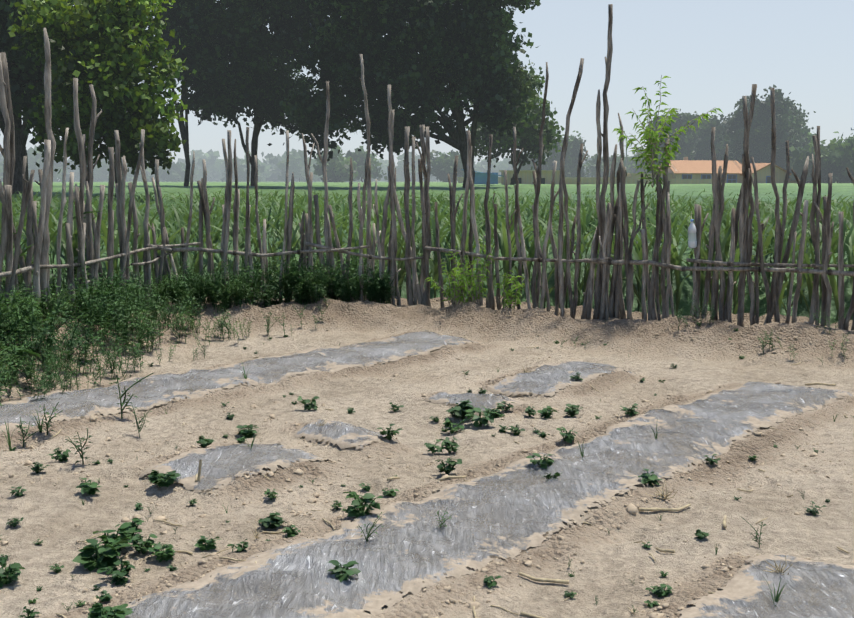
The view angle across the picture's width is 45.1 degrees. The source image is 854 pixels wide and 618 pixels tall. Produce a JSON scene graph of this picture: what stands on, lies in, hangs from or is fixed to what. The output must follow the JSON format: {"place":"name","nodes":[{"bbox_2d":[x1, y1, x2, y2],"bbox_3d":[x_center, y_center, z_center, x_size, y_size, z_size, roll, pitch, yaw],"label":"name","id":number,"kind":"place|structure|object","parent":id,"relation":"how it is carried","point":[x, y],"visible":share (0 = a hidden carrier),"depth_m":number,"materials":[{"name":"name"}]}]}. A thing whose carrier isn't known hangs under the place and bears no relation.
{"place":"outdoors","nodes":[
{"label":"outdoors","id":0,"kind":"place"},
{"bbox_2d":[0,293,853,617],"bbox_3d":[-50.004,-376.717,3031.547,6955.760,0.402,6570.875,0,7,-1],"label":"ground","id":1,"kind":"structure","parent":0,"point":[60,511],"depth_m":6.59,"materials":[{"name":"soil"}]},
{"bbox_2d":[0,347,40,384],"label":"grass blade","id":2,"kind":"object","parent":1,"relation":"on","point":[30,352],"visible":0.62,"depth_m":8.54,"materials":[{"name":"green plant"}]},
{"bbox_2d":[0,28,431,336],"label":"fence","id":3,"kind":"object","parent":1,"relation":"on","point":[40,266],"visible":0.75,"depth_m":12.57,"materials":[{"name":"brown wood"}]},
{"bbox_2d":[0,243,849,405],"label":"weeds","id":4,"kind":"object","parent":1,"relation":"on","point":[21,319],"visible":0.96,"depth_m":10.82,"materials":[{"name":"green plant"}]},
{"bbox_2d":[0,322,851,617],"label":"seedlings","id":5,"kind":"object","parent":1,"relation":"on","point":[104,558],"visible":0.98,"depth_m":5.24,"materials":[{"name":"green plant"}]},
{"bbox_2d":[0,330,853,617],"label":"plastic mulch sheets","id":6,"kind":"object","parent":1,"relation":"on","point":[410,546],"visible":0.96,"depth_m":5.53,"materials":[{"name":"plastic"}]},
{"bbox_2d":[0,298,853,617],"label":"clods","id":7,"kind":"object","parent":1,"relation":"on","point":[632,508],"visible":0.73,"depth_m":5.65,"materials":[{"name":"beige soil"}]},
{"bbox_2d":[0,181,853,323],"bbox_3d":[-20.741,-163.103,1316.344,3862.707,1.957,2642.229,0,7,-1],"label":"corn","id":8,"kind":"object","parent":1,"relation":"on","point":[679,214],"depth_m":15.52,"materials":[{"name":"green plant"}]},
{"bbox_2d":[49,319,849,617],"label":"dry stalks","id":9,"kind":"object","parent":1,"relation":"on","point":[663,495],"visible":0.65,"depth_m":5.18,"materials":[{"name":"plant"}]},
{"bbox_2d":[425,75,722,308],"bbox_3d":[1.585,-1.242,11.773,3.429,2.677,1.205,2,7,14],"label":"leafy shrub","id":10,"kind":"object","parent":1,"relation":"on","point":[645,136],"depth_m":11.51,"materials":[{"name":"green plant"}]},
{"bbox_2d":[461,169,711,184],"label":"building","id":11,"kind":"structure","parent":1,"relation":"on","point":[525,176],"depth_m":96.68,"materials":[{"name":"metal"}]},
{"bbox_2d":[457,157,808,182],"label":"farmhouse","id":12,"kind":"object","parent":1,"relation":"on","point":[685,168],"visible":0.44,"depth_m":140.72,"materials":[{"name":"tile"}]},
{"bbox_2d":[418,4,853,329],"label":"fence","id":13,"kind":"object","parent":1,"relation":"on","point":[607,306],"visible":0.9,"depth_m":11.50,"materials":[{"name":"brown wood"}]},
{"bbox_2d":[688,219,696,247],"bbox_3d":[2.882,-0.819,11.169,0.107,0.317,0.108,0,7,-1],"label":"bottle","id":14,"kind":"object","parent":13,"relation":"hanging from","point":[692,240],"visible":1,"depth_m":11.14,"materials":[{"name":"plastic"}]},
{"bbox_2d":[625,128,853,171],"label":"utility poles","id":15,"kind":"object","parent":1,"relation":"on","point":[626,156],"visible":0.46,"depth_m":160.27,"materials":[{"name":"wood"}]},
{"bbox_2d":[0,0,853,178],"bbox_3d":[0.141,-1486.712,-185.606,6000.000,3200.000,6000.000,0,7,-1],"label":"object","id":16,"kind":"object","parent":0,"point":[705,56],"depth_m":2854.81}
]}

